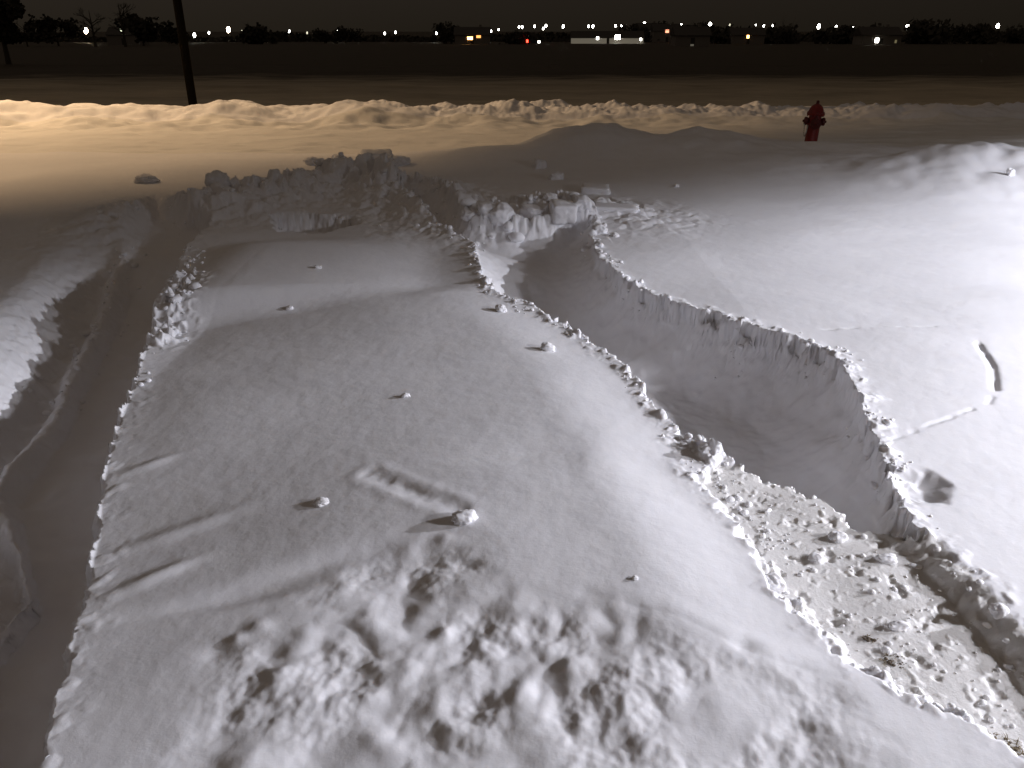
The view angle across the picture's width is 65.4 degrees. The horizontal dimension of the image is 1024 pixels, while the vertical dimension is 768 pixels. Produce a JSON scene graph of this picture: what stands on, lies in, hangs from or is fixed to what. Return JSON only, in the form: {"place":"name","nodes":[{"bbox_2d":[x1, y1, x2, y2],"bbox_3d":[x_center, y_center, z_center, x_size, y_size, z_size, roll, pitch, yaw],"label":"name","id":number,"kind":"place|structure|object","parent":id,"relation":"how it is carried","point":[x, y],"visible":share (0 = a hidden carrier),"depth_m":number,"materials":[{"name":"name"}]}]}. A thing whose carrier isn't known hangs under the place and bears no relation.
{"place":"outdoors","nodes":[
{"label":"outdoors","id":0,"kind":"place"},
{"bbox_2d":[0,191,208,767],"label":"shovelled path","id":1,"kind":"structure","parent":0,"point":[50,486],"depth_m":4.17,"materials":[{"name":"white snow"}]},
{"bbox_2d":[105,27,148,44],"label":"bush","id":2,"kind":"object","parent":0,"point":[114,36],"depth_m":275.55,"materials":[{"name":"plant"}]},
{"bbox_2d":[0,123,1023,767],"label":"snow ground","id":3,"kind":"structure","parent":0,"point":[246,603],"depth_m":3.65,"materials":[{"name":"white snow"}]},
{"bbox_2d":[133,173,160,182],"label":"snow chunk","id":4,"kind":"object","parent":3,"relation":"on","point":[144,178],"visible":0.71,"depth_m":10.04,"materials":[{"name":"white snow"}]},
{"bbox_2d":[204,170,229,186],"bbox_3d":[-3.241,-2.201,8.810,0.289,0.278,0.260,-4,30,-17],"label":"snow chunk","id":5,"kind":"object","parent":3,"relation":"on","point":[220,177],"visible":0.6,"depth_m":8.71,"materials":[{"name":"white snow"}]},
{"bbox_2d":[302,156,323,165],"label":"snow chunk","id":6,"kind":"object","parent":3,"relation":"on","point":[309,161],"visible":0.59,"depth_m":11.40,"materials":[{"name":"white snow"}]},
{"bbox_2d":[313,497,328,506],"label":"snow chunk","id":7,"kind":"object","parent":3,"relation":"on","point":[320,501],"visible":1,"depth_m":3.22,"materials":[{"name":"white snow"}]},
{"bbox_2d":[360,149,393,159],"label":"snow chunk","id":8,"kind":"object","parent":3,"relation":"on","point":[376,153],"visible":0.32,"depth_m":11.66,"materials":[{"name":"white snow"}]},
{"bbox_2d":[388,155,410,165],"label":"snow chunk","id":9,"kind":"object","parent":3,"relation":"on","point":[404,160],"visible":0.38,"depth_m":11.35,"materials":[{"name":"white snow"}]},
{"bbox_2d":[401,393,410,397],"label":"snow chunk","id":10,"kind":"object","parent":3,"relation":"on","point":[404,395],"visible":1,"depth_m":4.15,"materials":[{"name":"white snow"}]},
{"bbox_2d":[451,509,477,525],"bbox_3d":[-0.180,0.508,3.026,0.106,0.056,0.076,-7,25,-16],"label":"snow chunk","id":11,"kind":"object","parent":3,"relation":"on","point":[463,517],"visible":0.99,"depth_m":3.00,"materials":[{"name":"white snow"}]},
{"bbox_2d":[461,209,476,221],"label":"snow chunk","id":12,"kind":"object","parent":3,"relation":"on","point":[468,215],"visible":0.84,"depth_m":7.71,"materials":[{"name":"white snow"}]},
{"bbox_2d":[469,201,484,209],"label":"snow chunk","id":13,"kind":"object","parent":3,"relation":"on","point":[471,207],"visible":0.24,"depth_m":8.05,"materials":[{"name":"white snow"}]},
{"bbox_2d":[14,152,940,551],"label":"rim crumbs","id":14,"kind":"object","parent":3,"relation":"on","point":[508,226],"visible":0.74,"depth_m":5.77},
{"bbox_2d":[477,201,495,218],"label":"snow chunk","id":15,"kind":"object","parent":3,"relation":"on","point":[485,209],"visible":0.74,"depth_m":7.66,"materials":[{"name":"white snow"}]},
{"bbox_2d":[495,304,506,312],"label":"snow chunk","id":16,"kind":"object","parent":3,"relation":"on","point":[501,308],"visible":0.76,"depth_m":5.39,"materials":[{"name":"white snow"}]},
{"bbox_2d":[490,201,515,226],"bbox_3d":[-0.100,-1.629,7.715,0.286,0.261,0.234,-10,31,-27],"label":"snow chunk","id":17,"kind":"object","parent":3,"relation":"on","point":[501,213],"visible":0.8,"depth_m":7.64,"materials":[{"name":"white snow"}]},
{"bbox_2d":[509,193,526,199],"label":"snow chunk","id":18,"kind":"object","parent":3,"relation":"on","point":[511,197],"visible":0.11,"depth_m":8.45,"materials":[{"name":"white snow"}]},
{"bbox_2d":[519,204,545,218],"bbox_3d":[0.202,-1.691,7.835,0.189,0.130,0.222,33,30,28],"label":"snow chunk","id":19,"kind":"object","parent":3,"relation":"on","point":[528,211],"visible":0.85,"depth_m":7.76,"materials":[{"name":"white snow"}]},
{"bbox_2d":[531,158,546,168],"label":"snow chunk","id":20,"kind":"object","parent":3,"relation":"on","point":[538,163],"visible":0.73,"depth_m":11.00,"materials":[{"name":"white snow"}]},
{"bbox_2d":[540,342,554,351],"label":"snow chunk","id":21,"kind":"object","parent":3,"relation":"on","point":[547,347],"visible":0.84,"depth_m":4.71,"materials":[{"name":"white snow"}]},
{"bbox_2d":[542,192,557,201],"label":"snow chunk","id":22,"kind":"object","parent":3,"relation":"on","point":[547,196],"visible":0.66,"depth_m":7.92,"materials":[{"name":"white snow"}]},
{"bbox_2d":[547,171,563,179],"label":"snow chunk","id":23,"kind":"object","parent":3,"relation":"on","point":[556,175],"visible":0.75,"depth_m":10.15,"materials":[{"name":"white snow"}]},
{"bbox_2d":[549,199,577,224],"bbox_3d":[0.499,-1.684,7.795,0.257,0.206,0.241,-1,32,-12],"label":"snow chunk","id":24,"kind":"object","parent":3,"relation":"on","point":[562,212],"visible":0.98,"depth_m":7.71,"materials":[{"name":"white snow"}]},
{"bbox_2d":[572,194,591,211],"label":"snow chunk","id":25,"kind":"object","parent":3,"relation":"on","point":[582,202],"visible":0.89,"depth_m":7.78,"materials":[{"name":"white snow"}]},
{"bbox_2d":[580,182,610,194],"bbox_3d":[0.978,-2.272,9.358,0.361,0.128,0.262,5,30,4],"label":"snow chunk","id":26,"kind":"object","parent":3,"relation":"on","point":[597,188],"visible":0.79,"depth_m":9.26,"materials":[{"name":"white snow"}]},
{"bbox_2d":[591,224,607,233],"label":"snow chunk","id":27,"kind":"object","parent":3,"relation":"on","point":[600,229],"visible":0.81,"depth_m":7.42,"materials":[{"name":"white snow"}]},
{"bbox_2d":[609,232,618,236],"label":"snow chunk","id":28,"kind":"object","parent":3,"relation":"on","point":[613,234],"visible":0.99,"depth_m":7.35,"materials":[{"name":"white snow"}]},
{"bbox_2d":[594,202,639,213],"bbox_3d":[1.029,-1.780,8.129,0.550,0.090,0.233,4,27,6],"label":"snow chunk","id":29,"kind":"object","parent":3,"relation":"on","point":[623,208],"visible":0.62,"depth_m":8.04,"materials":[{"name":"white snow"}]},
{"bbox_2d":[802,100,826,140],"bbox_3d":[5.117,-4.396,13.540,0.332,0.792,0.333,-22,32,-40],"label":"fire hydrant","id":30,"kind":"object","parent":3,"relation":"on","point":[814,121],"visible":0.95,"depth_m":13.45,"materials":[{"name":"metal"}]},
{"bbox_2d":[1005,167,1014,175],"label":"snow chunk","id":31,"kind":"object","parent":3,"relation":"on","point":[1010,171],"visible":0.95,"depth_m":9.54,"materials":[{"name":"white snow"}]},
{"bbox_2d":[0,63,1023,106],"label":"field","id":32,"kind":"structure","parent":0,"point":[771,84],"depth_m":30.52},
{"bbox_2d":[173,0,196,104],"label":"utility pole","id":33,"kind":"object","parent":32,"relation":"on","point":[185,52],"depth_m":19.23,"materials":[{"name":"brown wood"}]},
{"bbox_2d":[0,106,1023,153],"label":"road","id":34,"kind":"structure","parent":0,"point":[356,131],"depth_m":16.01,"materials":[{"name":"white snow"}]},
{"bbox_2d":[0,99,1023,122],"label":"snow bank","id":35,"kind":"structure","parent":34,"relation":"on","point":[26,111],"depth_m":17.98,"materials":[{"name":"white snow"}]},
{"bbox_2d":[0,32,1023,64],"bbox_3d":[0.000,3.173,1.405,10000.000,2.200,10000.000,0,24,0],"label":"ground","id":36,"kind":"structure","parent":0,"point":[405,53],"depth_m":99.02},
{"bbox_2d":[0,0,25,63],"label":"tree","id":37,"kind":"object","parent":36,"relation":"on","point":[11,11],"visible":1,"depth_m":56.25,"materials":[{"name":"black plant"}]},
{"bbox_2d":[12,18,57,46],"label":"tree","id":38,"kind":"object","parent":36,"relation":"on","point":[29,28],"visible":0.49,"depth_m":229.14,"materials":[{"name":"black plant"}]},
{"bbox_2d":[27,14,84,45],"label":"tree","id":39,"kind":"object","parent":36,"relation":"on","point":[70,27],"visible":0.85,"depth_m":236.72,"materials":[{"name":"black plant"}]},
{"bbox_2d":[73,6,105,46],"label":"tree","id":40,"kind":"object","parent":36,"relation":"on","point":[92,31],"visible":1,"depth_m":209.43,"materials":[{"name":"brown plant"}]},
{"bbox_2d":[108,3,135,46],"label":"tree","id":41,"kind":"object","parent":36,"relation":"on","point":[123,26],"visible":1,"depth_m":209.55,"materials":[{"name":"brown plant"}]},
{"bbox_2d":[113,13,175,45],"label":"tree","id":42,"kind":"object","parent":36,"relation":"on","point":[144,30],"visible":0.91,"depth_m":236.51,"materials":[{"name":"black plant"}]},
{"bbox_2d":[158,26,188,44],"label":"tree","id":43,"kind":"object","parent":36,"relation":"on","point":[171,37],"visible":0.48,"depth_m":273.32,"materials":[{"name":"black plant"}]},
{"bbox_2d":[239,22,279,43],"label":"tree","id":44,"kind":"object","parent":36,"relation":"on","point":[257,34],"visible":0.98,"depth_m":290.56,"materials":[{"name":"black plant"}]},
{"bbox_2d":[312,28,331,42],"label":"tree","id":45,"kind":"object","parent":36,"relation":"on","point":[324,36],"visible":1,"depth_m":310.66,"materials":[{"name":"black plant"}]},
{"bbox_2d":[330,25,363,42],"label":"tree","id":46,"kind":"object","parent":36,"relation":"on","point":[339,33],"visible":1,"depth_m":309.83,"materials":[{"name":"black plant"}]},
{"bbox_2d":[429,21,456,43],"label":"tree","id":47,"kind":"object","parent":36,"relation":"on","point":[445,35],"visible":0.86,"depth_m":292.37,"materials":[{"name":"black plant"}]},
{"bbox_2d":[453,25,490,43],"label":"house","id":48,"kind":"structure","parent":36,"relation":"on","point":[480,34],"depth_m":275.55,"materials":[{"name":"black"}]},
{"bbox_2d":[0,30,1006,41],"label":"distant scrub","id":49,"kind":"object","parent":36,"relation":"on","point":[551,36],"visible":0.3,"depth_m":355.01,"materials":[{"name":"black plant"}]},
{"bbox_2d":[497,29,528,43],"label":"tree","id":50,"kind":"object","parent":36,"relation":"on","point":[516,37],"visible":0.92,"depth_m":274.30,"materials":[{"name":"black plant"}]},
{"bbox_2d":[526,40,539,43],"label":"car","id":51,"kind":"object","parent":36,"relation":"on","point":[531,41],"visible":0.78,"depth_m":274.90,"materials":[{"name":"paint"}]},
{"bbox_2d":[618,23,647,35],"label":"tree","id":52,"kind":"object","parent":36,"relation":"on","point":[634,27],"visible":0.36,"depth_m":363.75,"materials":[{"name":"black plant"}]},
{"bbox_2d":[636,21,657,41],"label":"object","id":53,"kind":"structure","parent":36,"relation":"on","point":[640,25],"depth_m":367.23,"materials":[{"name":"black"}]},
{"bbox_2d":[646,20,667,37],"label":"tree","id":54,"kind":"object","parent":36,"relation":"on","point":[664,21],"visible":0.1,"depth_m":358.42,"materials":[{"name":"black plant"}]},
{"bbox_2d":[650,22,680,41],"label":"house","id":55,"kind":"structure","parent":36,"relation":"on","point":[662,32],"depth_m":348.67,"materials":[{"name":"black"}]},
{"bbox_2d":[670,23,711,45],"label":"house","id":56,"kind":"structure","parent":36,"relation":"on","point":[699,35],"depth_m":211.52,"materials":[{"name":"black"}]},
{"bbox_2d":[687,21,718,32],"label":"tree","id":57,"kind":"object","parent":36,"relation":"on","point":[703,24],"visible":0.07,"depth_m":353.38,"materials":[{"name":"black plant"}]},
{"bbox_2d":[710,24,755,43],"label":"tree","id":58,"kind":"object","parent":36,"relation":"on","point":[720,37],"visible":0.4,"depth_m":301.51,"materials":[{"name":"black plant"}]},
{"bbox_2d":[726,26,765,43],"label":"house","id":59,"kind":"structure","parent":36,"relation":"on","point":[754,35],"depth_m":293.92,"materials":[{"name":"black"}]},
{"bbox_2d":[764,20,799,43],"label":"tree","id":60,"kind":"object","parent":36,"relation":"on","point":[784,35],"visible":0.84,"depth_m":298.42,"materials":[{"name":"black plant"}]},
{"bbox_2d":[807,22,883,43],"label":"tree","id":61,"kind":"object","parent":36,"relation":"on","point":[842,34],"visible":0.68,"depth_m":299.08,"materials":[{"name":"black plant"}]},
{"bbox_2d":[852,24,902,44],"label":"house","id":62,"kind":"structure","parent":36,"relation":"on","point":[887,35],"depth_m":266.61,"materials":[{"name":"black"}]},
{"bbox_2d":[901,18,953,43],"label":"tree","id":63,"kind":"object","parent":36,"relation":"on","point":[921,32],"visible":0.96,"depth_m":297.09,"materials":[{"name":"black plant"}]},
{"bbox_2d":[948,19,1002,43],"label":"tree","id":64,"kind":"object","parent":36,"relation":"on","point":[980,33],"visible":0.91,"depth_m":299.91,"materials":[{"name":"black plant"}]},
{"bbox_2d":[999,23,1023,43],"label":"tree","id":65,"kind":"object","parent":36,"relation":"on","point":[1014,35],"visible":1,"depth_m":310.46,"materials":[{"name":"black plant"}]},
{"bbox_2d":[13,0,1023,31],"label":"sky","id":66,"kind":"structure","parent":0,"point":[199,15],"materials":[{"name":"black"}]},
{"bbox_2d":[570,29,644,43],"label":"house","id":67,"kind":"structure","parent":0,"point":[622,36],"depth_m":303.39,"materials":[{"name":"grey"}]},
{"bbox_2d":[396,169,899,537],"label":"shovelled path","id":68,"kind":"structure","parent":0,"point":[770,416],"depth_m":5.20,"materials":[{"name":"white snow"}]},
{"bbox_2d":[696,463,1023,755],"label":"packed path","id":69,"kind":"structure","parent":0,"point":[945,631],"depth_m":2.75,"materials":[{"name":"white snow"}]},
{"bbox_2d":[765,572,785,593],"bbox_3d":[0.926,0.712,2.825,0.080,0.071,0.090,-4,30,-17],"label":"snow chunk","id":70,"kind":"object","parent":69,"relation":"on","point":[777,582],"visible":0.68,"depth_m":2.80,"materials":[{"name":"white snow"}]},
{"bbox_2d":[807,552,824,563],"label":"snow chunk","id":71,"kind":"object","parent":69,"relation":"on","point":[815,558],"visible":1,"depth_m":2.98,"materials":[{"name":"white snow"}]},
{"bbox_2d":[828,531,847,542],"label":"snow chunk","id":72,"kind":"object","parent":69,"relation":"on","point":[837,536],"visible":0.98,"depth_m":3.09,"materials":[{"name":"white snow"}]},
{"bbox_2d":[714,468,1023,749],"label":"path crumbs","id":73,"kind":"object","parent":69,"relation":"on","point":[951,706],"visible":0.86,"depth_m":2.67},
{"bbox_2d":[874,553,896,563],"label":"snow chunk","id":74,"kind":"object","parent":69,"relation":"on","point":[887,558],"visible":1,"depth_m":2.96,"materials":[{"name":"white snow"}]},
{"bbox_2d":[888,620,909,631],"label":"snow chunk","id":75,"kind":"object","parent":69,"relation":"on","point":[899,625],"visible":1,"depth_m":2.62,"materials":[{"name":"white snow"}]},
{"bbox_2d":[988,602,1009,618],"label":"snow chunk","id":76,"kind":"object","parent":69,"relation":"on","point":[998,610],"visible":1,"depth_m":2.62,"materials":[{"name":"white snow"}]},
{"bbox_2d":[988,731,1023,755],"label":"dead grass","id":77,"kind":"structure","parent":69,"relation":"on","point":[1015,748],"depth_m":2.21,"materials":[{"name":"plant"}]},
{"bbox_2d":[862,634,878,642],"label":"dead grass","id":78,"kind":"structure","parent":0,"point":[868,639],"depth_m":2.59,"materials":[{"name":"plant"}]},
{"bbox_2d":[877,653,906,669],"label":"dead grass","id":79,"kind":"structure","parent":0,"point":[889,662],"depth_m":2.50,"materials":[{"name":"plant"}]}
]}

